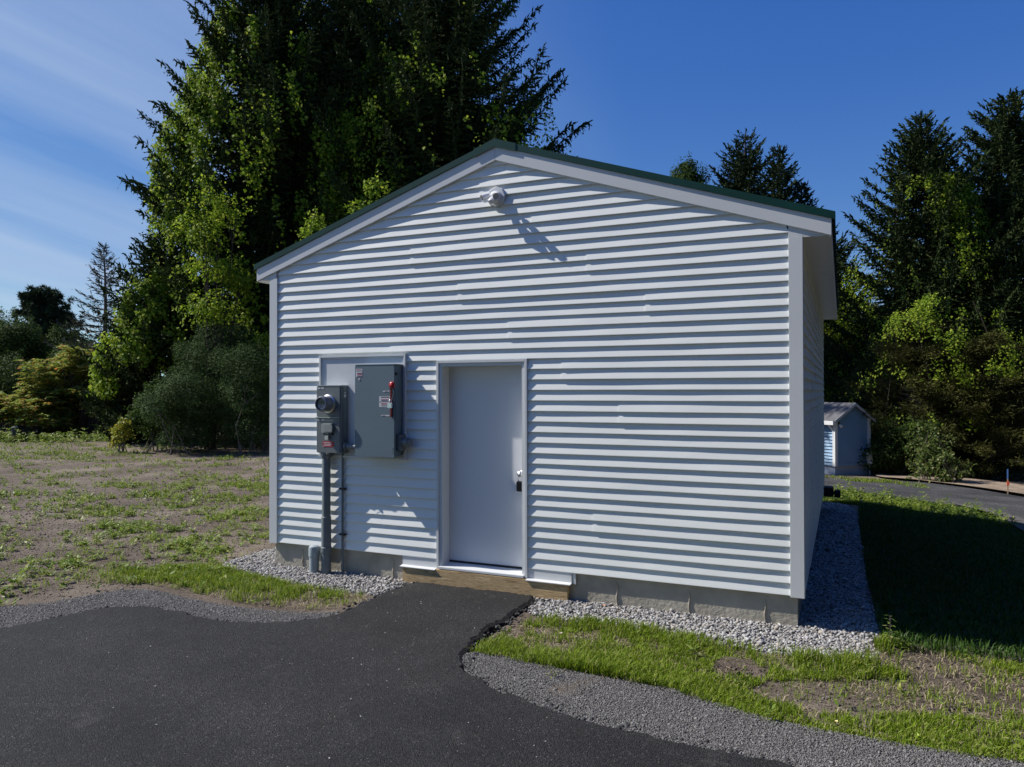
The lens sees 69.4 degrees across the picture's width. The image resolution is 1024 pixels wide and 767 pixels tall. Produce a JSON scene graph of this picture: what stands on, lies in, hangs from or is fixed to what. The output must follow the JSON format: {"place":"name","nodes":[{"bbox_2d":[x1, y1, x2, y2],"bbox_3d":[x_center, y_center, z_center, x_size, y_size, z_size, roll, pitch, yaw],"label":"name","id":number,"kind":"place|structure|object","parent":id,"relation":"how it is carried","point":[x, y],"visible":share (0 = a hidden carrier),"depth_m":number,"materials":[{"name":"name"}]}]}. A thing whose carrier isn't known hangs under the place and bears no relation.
{"place":"outdoors","nodes":[
{"label":"outdoors","id":0,"kind":"place"},
{"bbox_2d":[74,560,366,609],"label":"grass","id":1,"kind":"structure","parent":0,"point":[240,578],"depth_m":7.61,"materials":[{"name":"green plant"}]},
{"bbox_2d":[0,581,794,766],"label":"driveway","id":2,"kind":"structure","parent":0,"point":[66,696],"depth_m":4.71,"materials":[{"name":"black asphalt"}]},
{"bbox_2d":[8,592,547,766],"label":"stone chips","id":3,"kind":"object","parent":2,"relation":"on","point":[350,698],"visible":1,"depth_m":4.89,"materials":[{"name":"stone"}]},
{"bbox_2d":[26,582,794,763],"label":"asphalt crumbs","id":4,"kind":"object","parent":2,"relation":"on","point":[625,724],"visible":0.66,"depth_m":5.38,"materials":[{"name":"black asphalt"}]},
{"bbox_2d":[0,423,1023,763],"bbox_3d":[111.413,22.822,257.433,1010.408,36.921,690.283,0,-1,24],"label":"ground","id":5,"kind":"structure","parent":0,"point":[54,591],"depth_m":9.25,"materials":[{"name":"green plant"}]},
{"bbox_2d":[11,425,24,440],"bbox_3d":[-20.369,2.043,30.481,0.520,0.650,0.520,0,-1,24],"label":"barrel","id":6,"kind":"object","parent":5,"relation":"on","point":[14,431],"visible":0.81,"depth_m":30.29,"materials":[{"name":"plastic"}]},
{"bbox_2d":[0,306,39,360],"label":"leafy tree","id":7,"kind":"object","parent":5,"relation":"on","point":[4,320],"visible":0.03,"depth_m":58.42,"materials":[{"name":"green plant"}]},
{"bbox_2d":[0,314,51,375],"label":"leafy tree","id":8,"kind":"object","parent":5,"relation":"on","point":[14,337],"visible":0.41,"depth_m":54.53,"materials":[{"name":"green plant"}]},
{"bbox_2d":[0,350,57,429],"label":"leafy bush","id":9,"kind":"object","parent":5,"relation":"on","point":[8,381],"visible":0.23,"depth_m":38.84,"materials":[{"name":"green plant"}]},
{"bbox_2d":[0,391,77,438],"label":"sumac shrub","id":10,"kind":"object","parent":5,"relation":"on","point":[25,410],"visible":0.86,"depth_m":31.34,"materials":[{"name":"green plant"}]},
{"bbox_2d":[0,381,82,435],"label":"sumac shrub","id":11,"kind":"object","parent":5,"relation":"on","point":[53,401],"visible":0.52,"depth_m":32.56,"materials":[{"name":"green plant"}]},
{"bbox_2d":[10,283,93,345],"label":"pine tree","id":12,"kind":"object","parent":5,"relation":"on","point":[46,306],"visible":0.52,"depth_m":64.93,"materials":[{"name":"plant"}]},
{"bbox_2d":[8,345,109,435],"bbox_3d":[-20.073,0.381,33.941,5.498,4.237,4.061,0,-1,1],"label":"sumac shrub","id":13,"kind":"object","parent":5,"relation":"on","point":[71,370],"visible":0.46,"depth_m":33.19,"materials":[{"name":"green plant"}]},
{"bbox_2d":[30,321,96,370],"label":"leafy tree","id":14,"kind":"object","parent":5,"relation":"on","point":[58,333],"visible":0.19,"depth_m":55.38,"materials":[{"name":"green plant"}]},
{"bbox_2d":[0,425,128,442],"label":"tall weeds","id":15,"kind":"object","parent":5,"relation":"on","point":[7,437],"visible":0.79,"depth_m":29.70,"materials":[{"name":"green plant"}]},
{"bbox_2d":[47,337,95,371],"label":"leafy tree","id":16,"kind":"object","parent":5,"relation":"on","point":[57,350],"visible":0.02,"depth_m":48.89,"materials":[{"name":"green plant"}]},
{"bbox_2d":[43,241,124,386],"bbox_3d":[-20.966,-2.304,37.956,5.417,10.079,5.695,0,-1,-44],"label":"bare larch","id":17,"kind":"object","parent":5,"relation":"on","point":[106,265],"visible":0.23,"depth_m":37.75,"materials":[{"name":"plant"}]},
{"bbox_2d":[64,384,111,430],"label":"leafy bush","id":18,"kind":"object","parent":5,"relation":"on","point":[87,416],"visible":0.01,"depth_m":35.03,"materials":[{"name":"green plant"}]},
{"bbox_2d":[107,415,135,452],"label":"leafy bush","id":19,"kind":"object","parent":5,"relation":"on","point":[122,431],"visible":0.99,"depth_m":24.28,"materials":[{"name":"green plant"}]},
{"bbox_2d":[101,359,141,428],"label":"leafy bush","id":20,"kind":"object","parent":5,"relation":"on","point":[121,405],"visible":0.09,"depth_m":29.16,"materials":[{"name":"green plant"}]},
{"bbox_2d":[0,435,268,606],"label":"field weeds","id":21,"kind":"object","parent":5,"relation":"on","point":[185,544],"visible":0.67,"depth_m":11.51,"materials":[{"name":"green plant"}]},
{"bbox_2d":[0,451,268,602],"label":"pebbles","id":22,"kind":"object","parent":5,"relation":"on","point":[129,505],"visible":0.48,"depth_m":12.70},
{"bbox_2d":[0,433,268,604],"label":"field grass","id":23,"kind":"structure","parent":5,"relation":"on","point":[164,491],"depth_m":13.65,"materials":[{"name":"green plant"}]},
{"bbox_2d":[69,230,221,443],"bbox_3d":[-13.891,-1.611,29.008,5.836,8.743,5.940,0,-1,-36],"label":"spruce tree","id":24,"kind":"object","parent":5,"relation":"on","point":[142,375],"visible":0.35,"depth_m":27.97,"materials":[{"name":"green plant"}]},
{"bbox_2d":[86,247,205,443],"bbox_3d":[-14.133,-1.560,28.654,4.934,7.762,3.800,0,-1,24],"label":"climbing vine","id":25,"kind":"object","parent":24,"relation":"on","point":[143,292],"visible":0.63,"depth_m":27.60,"materials":[{"name":"green plant"}]},
{"bbox_2d":[124,377,187,451],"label":"leafy bush","id":26,"kind":"object","parent":5,"relation":"on","point":[151,433],"visible":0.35,"depth_m":24.89,"materials":[{"name":"green plant"}]},
{"bbox_2d":[0,589,338,627],"bbox_3d":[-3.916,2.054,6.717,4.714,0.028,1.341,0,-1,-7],"label":"gravel","id":27,"kind":"structure","parent":5,"relation":"on","point":[24,616],"depth_m":6.74,"materials":[{"name":"grey gravel"}]},
{"bbox_2d":[134,360,239,455],"bbox_3d":[-10.558,0.816,23.909,3.233,3.132,2.847,0,-1,24],"label":"leafy bush","id":28,"kind":"object","parent":5,"relation":"on","point":[179,401],"visible":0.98,"depth_m":23.50,"materials":[{"name":"green plant"}]},
{"bbox_2d":[121,281,268,441],"bbox_3d":[-12.206,-1.241,31.538,7.456,7.441,7.302,0,-1,-42],"label":"leafy bush","id":29,"kind":"object","parent":5,"relation":"on","point":[218,431],"visible":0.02,"depth_m":29.77,"materials":[{"name":"green plant"}]},
{"bbox_2d":[72,566,333,602],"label":"seedling weeds","id":30,"kind":"object","parent":5,"relation":"on","point":[225,587],"visible":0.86,"depth_m":7.37,"materials":[{"name":"green plant"}]},
{"bbox_2d":[171,171,259,449],"bbox_3d":[-10.360,-2.504,25.691,2.912,9.794,2.826,0,-1,24],"label":"leafy tree","id":31,"kind":"object","parent":5,"relation":"on","point":[215,313],"visible":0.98,"depth_m":25.45,"materials":[{"name":"green plant"}]},
{"bbox_2d":[162,304,269,449],"bbox_3d":[-10.288,-0.149,26.098,4.172,5.106,3.746,0,-1,-17],"label":"leafy bush","id":32,"kind":"object","parent":5,"relation":"on","point":[189,352],"visible":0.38,"depth_m":25.45,"materials":[{"name":"green plant"}]},
{"bbox_2d":[205,339,269,454],"bbox_3d":[-8.692,0.431,24.143,2.961,3.896,3.164,0,-1,24],"label":"leafy bush","id":33,"kind":"object","parent":5,"relation":"on","point":[243,403],"visible":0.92,"depth_m":23.55,"materials":[{"name":"green plant"}]},
{"bbox_2d":[213,332,269,445],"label":"leafy bush","id":34,"kind":"object","parent":5,"relation":"on","point":[261,381],"visible":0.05,"depth_m":25.97,"materials":[{"name":"green plant"}]},
{"bbox_2d":[117,0,382,439],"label":"spruce tree","id":35,"kind":"object","parent":5,"relation":"on","point":[276,26],"visible":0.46,"depth_m":28.83,"materials":[{"name":"green plant"}]},
{"bbox_2d":[143,0,362,373],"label":"climbing vine","id":36,"kind":"object","parent":35,"relation":"attached to","point":[195,86],"visible":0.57,"depth_m":28.11,"materials":[{"name":"green plant"}]},
{"bbox_2d":[251,314,269,449],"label":"leafy bush","id":37,"kind":"object","parent":5,"relation":"on","point":[262,335],"visible":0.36,"depth_m":25.14,"materials":[{"name":"green plant"}]},
{"bbox_2d":[297,206,325,239],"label":"leafy tree","id":38,"kind":"object","parent":5,"relation":"on","point":[316,226],"visible":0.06,"depth_m":23.39,"materials":[{"name":"green plant"}]},
{"bbox_2d":[222,547,412,595],"bbox_3d":[-2.351,2.072,8.578,1.883,0.082,3.279,0,-1,-21],"label":"crushed stone","id":39,"kind":"object","parent":5,"relation":"on","point":[254,562],"visible":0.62,"depth_m":7.91,"materials":[{"name":"gravel"}]},
{"bbox_2d":[309,545,319,572],"bbox_3d":[-2.166,1.988,8.092,0.118,0.436,0.118,0,-1,24],"label":"capped pipe","id":40,"kind":"object","parent":39,"relation":"on","point":[314,552],"visible":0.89,"depth_m":8.05,"materials":[{"name":"grey plastic"}]},
{"bbox_2d":[222,0,480,299],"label":"spruce tree","id":41,"kind":"object","parent":5,"relation":"on","point":[345,40],"visible":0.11,"depth_m":30.96,"materials":[{"name":"green plant"}]},
{"bbox_2d":[253,0,460,323],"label":"climbing vine","id":42,"kind":"object","parent":41,"relation":"on","point":[340,115],"visible":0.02,"depth_m":30.28,"materials":[{"name":"green plant"}]},
{"bbox_2d":[345,171,391,213],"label":"leafy tree","id":43,"kind":"object","parent":5,"relation":"on","point":[377,192],"visible":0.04,"depth_m":21.35,"materials":[{"name":"green plant"}]},
{"bbox_2d":[296,0,592,233],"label":"spruce tree","id":44,"kind":"object","parent":5,"relation":"on","point":[446,43],"visible":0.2,"depth_m":29.31,"materials":[{"name":"green plant"}]},
{"bbox_2d":[318,0,570,223],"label":"climbing vine","id":45,"kind":"object","parent":44,"relation":"on","point":[352,142],"visible":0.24,"depth_m":28.43,"materials":[{"name":"green plant"}]},
{"bbox_2d":[0,486,1023,761],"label":"soil clods","id":46,"kind":"object","parent":5,"relation":"on","point":[1016,700],"visible":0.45,"depth_m":7.41,"materials":[{"name":"brown soil"}]},
{"bbox_2d":[254,138,838,625],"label":"utility building","id":47,"kind":"structure","parent":5,"relation":"on","point":[618,370],"depth_m":7.07,"materials":[{"name":"white plastic"}]},
{"bbox_2d":[321,453,331,574],"bbox_3d":[-2.027,1.479,8.070,0.124,1.452,0.124,0,-1,24],"label":"electrical conduit","id":48,"kind":"object","parent":47,"relation":"attached to","point":[326,548],"visible":0.81,"depth_m":8.03,"materials":[{"name":"grey plastic"}]},
{"bbox_2d":[315,385,347,453],"bbox_3d":[-1.981,0.385,7.981,0.337,0.734,0.268,0,-1,24],"label":"meter box","id":49,"kind":"object","parent":47,"relation":"attached to","point":[331,403],"visible":1,"depth_m":7.96,"materials":[{"name":"grey metal"}]},
{"bbox_2d":[339,453,346,573],"bbox_3d":[-1.841,1.454,8.041,0.077,1.400,0.038,0,-1,24],"label":"grounding conduit","id":50,"kind":"object","parent":47,"relation":"attached to","point":[342,533],"visible":0.91,"depth_m":8.03,"materials":[{"name":"grey plastic"}]},
{"bbox_2d":[342,442,354,450],"bbox_3d":[-1.705,0.678,7.932,0.208,0.096,0.096,0,-1,24],"label":"conduit nipple","id":51,"kind":"object","parent":47,"relation":"attached to","point":[346,446],"visible":0.69,"depth_m":7.93,"materials":[{"name":"grey metal"}]},
{"bbox_2d":[355,364,402,457],"bbox_3d":[-1.394,0.283,7.738,0.520,0.966,0.234,0,-1,24],"label":"disconnect switch box","id":52,"kind":"object","parent":47,"relation":"attached to","point":[378,422],"visible":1,"depth_m":7.68,"materials":[{"name":"grey metal"}]},
{"bbox_2d":[355,365,394,457],"bbox_3d":[-1.430,0.288,7.693,0.490,0.956,0.008,0,-1,24],"label":"door","id":53,"kind":"structure","parent":52,"relation":"in","point":[374,432],"depth_m":7.69,"materials":[{"name":"grey metal"}]},
{"bbox_2d":[387,401,392,407],"bbox_3d":[-1.249,0.208,7.569,0.055,0.085,0.022,0,-1,24],"label":"padlock","id":54,"kind":"object","parent":52,"relation":"hanging from","point":[389,405],"visible":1,"depth_m":7.56,"materials":[{"name":"silver metal"}]},
{"bbox_2d":[397,434,412,450],"bbox_3d":[-1.108,0.614,7.655,0.144,0.170,0.104,0,-1,24],"label":"conduit hub","id":55,"kind":"object","parent":52,"relation":"attached to","point":[403,441],"visible":1,"depth_m":7.63,"materials":[{"name":"grey metal"}]},
{"bbox_2d":[449,366,521,566],"bbox_3d":[-0.239,0.833,7.545,0.890,2.017,0.040,0,-1,24],"label":"door","id":56,"kind":"structure","parent":47,"relation":"in","point":[485,402],"depth_m":7.54,"materials":[{"name":"paint"}]},
{"bbox_2d":[516,477,521,491],"bbox_3d":[0.083,0.986,7.324,0.072,0.165,0.052,0,-1,24],"label":"key lock box","id":57,"kind":"object","parent":56,"relation":"hanging from","point":[518,486],"visible":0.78,"depth_m":7.30,"materials":[{"name":"black plastic"}]},
{"bbox_2d":[480,187,505,206],"bbox_3d":[-0.197,-1.851,7.273,0.233,0.202,0.163,0,-1,24],"label":"security floodlight","id":58,"kind":"object","parent":47,"relation":"attached to","point":[495,196],"visible":1,"depth_m":7.29,"materials":[{"name":"white plastic"}]},
{"bbox_2d":[824,486,840,497],"bbox_3d":[5.519,1.866,12.747,0.268,0.170,0.280,0,-1,24],"label":"vent hood","id":59,"kind":"object","parent":47,"relation":"attached to","point":[829,491],"visible":0.98,"depth_m":12.64,"materials":[{"name":"black plastic"}]},
{"bbox_2d":[669,151,711,183],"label":"leafy tree","id":60,"kind":"object","parent":5,"relation":"on","point":[685,168],"visible":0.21,"depth_m":37.88,"materials":[{"name":"green plant"}]},
{"bbox_2d":[708,127,783,195],"bbox_3d":[11.876,-4.542,37.967,10.105,17.184,9.354,0,-1,24],"label":"spruce tree","id":61,"kind":"object","parent":5,"relation":"on","point":[741,164],"visible":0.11,"depth_m":37.68,"materials":[{"name":"green plant"}]},
{"bbox_2d":[752,143,846,350],"bbox_3d":[12.916,-3.860,35.882,8.135,15.722,7.954,0,-1,24],"label":"spruce tree","id":62,"kind":"object","parent":5,"relation":"on","point":[778,173],"visible":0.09,"depth_m":35.84,"materials":[{"name":"green plant"}]},
{"bbox_2d":[785,180,846,367],"bbox_3d":[14.278,-2.949,35.838,6.862,13.939,7.068,-1,-1,38],"label":"spruce tree","id":63,"kind":"object","parent":5,"relation":"on","point":[805,189],"visible":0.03,"depth_m":35.87,"materials":[{"name":"green plant"}]},
{"bbox_2d":[823,266,871,401],"bbox_3d":[14.427,-0.961,34.147,7.375,9.452,5.532,0,-1,24],"label":"climbing vine","id":64,"kind":"object","parent":63,"relation":"attached to","point":[840,322],"visible":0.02,"depth_m":32.26,"materials":[{"name":"green plant"}]},
{"bbox_2d":[635,630,1001,748],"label":"seedling weeds","id":65,"kind":"object","parent":5,"relation":"on","point":[768,712],"visible":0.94,"depth_m":5.01,"materials":[{"name":"green plant"}]},
{"bbox_2d":[824,402,875,474],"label":"shed","id":66,"kind":"structure","parent":5,"relation":"on","point":[847,441],"depth_m":24.22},
{"bbox_2d":[824,222,879,398],"bbox_3d":[15.100,-1.731,35.221,7.610,11.627,7.575,0,-1,24],"label":"spruce tree","id":67,"kind":"object","parent":5,"relation":"on","point":[845,248],"visible":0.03,"depth_m":33.97,"materials":[{"name":"green plant"}]},
{"bbox_2d":[828,356,906,470],"bbox_3d":[13.687,1.218,28.616,3.947,4.718,4.050,0,-1,-43],"label":"cedar tree","id":68,"kind":"object","parent":5,"relation":"on","point":[863,366],"visible":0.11,"depth_m":28.32,"materials":[{"name":"green plant"}]},
{"bbox_2d":[866,451,872,474],"bbox_3d":[11.764,2.690,24.321,0.180,0.920,0.180,0,-1,24],"label":"meter pedestal","id":69,"kind":"object","parent":5,"relation":"on","point":[870,457],"visible":0.68,"depth_m":24.31,"materials":[{"name":"grey plastic"}]},
{"bbox_2d":[824,475,929,487],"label":"grass","id":70,"kind":"structure","parent":5,"relation":"on","point":[866,480],"depth_m":20.22,"materials":[{"name":"green plant"}]},
{"bbox_2d":[871,411,902,473],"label":"leafy bush","id":71,"kind":"object","parent":5,"relation":"on","point":[884,439],"visible":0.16,"depth_m":25.21,"materials":[{"name":"green plant"}]},
{"bbox_2d":[758,681,1015,714],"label":"pebbles","id":72,"kind":"object","parent":5,"relation":"on","point":[872,688],"visible":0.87,"depth_m":4.84,"materials":[{"name":"grey stone"}]},
{"bbox_2d":[883,615,899,646],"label":"tall weed","id":73,"kind":"object","parent":5,"relation":"on","point":[891,631],"visible":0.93,"depth_m":5.71,"materials":[{"name":"green plant"}]},
{"bbox_2d":[857,413,951,475],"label":"leafy bush","id":74,"kind":"object","parent":5,"relation":"on","point":[883,458],"visible":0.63,"depth_m":24.02,"materials":[{"name":"green plant"}]},
{"bbox_2d":[823,481,1017,525],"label":"roadside weeds","id":75,"kind":"object","parent":5,"relation":"on","point":[968,512],"visible":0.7,"depth_m":13.96,"materials":[{"name":"green plant"}]},
{"bbox_2d":[822,493,1023,662],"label":"grass","id":76,"kind":"structure","parent":5,"relation":"on","point":[1002,538],"depth_m":8.19,"materials":[{"name":"green plant"}]},
{"bbox_2d":[823,109,1023,470],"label":"spruce tree","id":77,"kind":"object","parent":5,"relation":"on","point":[915,158],"visible":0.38,"depth_m":29.96,"materials":[{"name":"green plant"}]},
{"bbox_2d":[823,170,1023,411],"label":"climbing vine","id":78,"kind":"object","parent":77,"relation":"attached to","point":[968,195],"visible":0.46,"depth_m":29.50,"materials":[{"name":"green plant"}]},
{"bbox_2d":[902,417,956,482],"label":"leafy bush","id":79,"kind":"object","parent":5,"relation":"on","point":[923,463],"visible":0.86,"depth_m":21.40,"materials":[{"name":"green plant"}]},
{"bbox_2d":[837,314,1022,461],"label":"cedar tree","id":80,"kind":"object","parent":5,"relation":"on","point":[911,356],"visible":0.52,"depth_m":24.80,"materials":[{"name":"green plant"}]},
{"bbox_2d":[845,307,995,459],"bbox_3d":[13.926,0.302,24.654,5.304,5.741,3.378,0,-1,9],"label":"climbing vine","id":81,"kind":"object","parent":80,"relation":"on","point":[915,315],"visible":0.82,"depth_m":24.50,"materials":[{"name":"green plant"}]},
{"bbox_2d":[875,292,1023,480],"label":"climbing vine","id":82,"kind":"object","parent":5,"relation":"on","point":[922,303],"visible":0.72,"depth_m":23.81,"materials":[{"name":"green plant"}]},
{"bbox_2d":[931,447,976,485],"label":"leafy bush","id":83,"kind":"object","parent":5,"relation":"on","point":[949,471],"visible":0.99,"depth_m":20.71,"materials":[{"name":"green plant"}]},
{"bbox_2d":[886,329,1023,479],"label":"cedar tree","id":84,"kind":"object","parent":5,"relation":"on","point":[991,342],"visible":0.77,"depth_m":23.80,"materials":[{"name":"green plant"}]},
{"bbox_2d":[890,86,1023,470],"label":"spruce tree","id":85,"kind":"object","parent":5,"relation":"on","point":[1006,142],"visible":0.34,"depth_m":30.55,"materials":[{"name":"green plant"}]},
{"bbox_2d":[930,176,1023,378],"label":"climbing vine","id":86,"kind":"object","parent":85,"relation":"hanging from","point":[986,274],"visible":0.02,"depth_m":29.82,"materials":[{"name":"green plant"}]},
{"bbox_2d":[914,398,1023,477],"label":"leafy bush","id":87,"kind":"object","parent":5,"relation":"on","point":[970,454],"visible":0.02,"depth_m":25.55,"materials":[{"name":"green plant"}]},
{"bbox_2d":[961,420,1023,480],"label":"leafy bush","id":88,"kind":"object","parent":5,"relation":"on","point":[1004,475],"visible":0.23,"depth_m":24.44,"materials":[{"name":"green plant"}]},
{"bbox_2d":[1007,469,1008,493],"bbox_3d":[12.259,2.497,18.273,0.050,0.760,0.028,0,-1,24],"label":"survey stake","id":89,"kind":"object","parent":5,"relation":"on","point":[1007,482],"visible":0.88,"depth_m":18.27,"materials":[{"name":"beige"}]},
{"bbox_2d":[999,737,1023,748],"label":"broad leaf seedling","id":90,"kind":"object","parent":5,"relation":"on","point":[1019,746],"visible":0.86,"depth_m":4.13,"materials":[{"name":"green plant"}]},
{"bbox_2d":[0,0,1023,375],"label":"sky","id":91,"kind":"structure","parent":0,"point":[830,82],"materials":[{"name":"blue"}]},
{"bbox_2d":[527,501,880,662],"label":"stone path","id":92,"kind":"structure","parent":0,"point":[732,621],"depth_m":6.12,"materials":[{"name":"grey gravel"}]},
{"bbox_2d":[462,652,1023,766],"bbox_3d":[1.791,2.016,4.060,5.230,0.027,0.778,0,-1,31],"label":"gravel","id":93,"kind":"structure","parent":0,"point":[684,721],"depth_m":4.41,"materials":[{"name":"grey gravel"}]},
{"bbox_2d":[546,664,556,677],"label":"grassy tuft","id":94,"kind":"object","parent":93,"relation":"on","point":[551,670],"visible":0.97,"depth_m":5.13,"materials":[{"name":"green plant"}]},
{"bbox_2d":[465,611,1023,762],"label":"grass","id":95,"kind":"structure","parent":0,"point":[619,661],"depth_m":5.16,"materials":[{"name":"green plant"}]},
{"bbox_2d":[822,488,1022,526],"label":"grass","id":96,"kind":"structure","parent":0,"point":[856,500],"depth_m":13.96,"materials":[{"name":"green plant"}]},
{"bbox_2d":[824,477,1023,518],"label":"road","id":97,"kind":"structure","parent":0,"point":[1013,504],"depth_m":17.45,"materials":[{"name":"grey asphalt"}]},
{"bbox_2d":[953,503,1023,530],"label":"road verge","id":98,"kind":"structure","parent":97,"relation":"on","point":[1020,520],"depth_m":13.50,"materials":[{"name":"grey gravel"}]},
{"bbox_2d":[875,473,1023,493],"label":"sandy bank","id":99,"kind":"structure","parent":0,"point":[1012,487],"depth_m":20.60,"materials":[{"name":"beige sand"}]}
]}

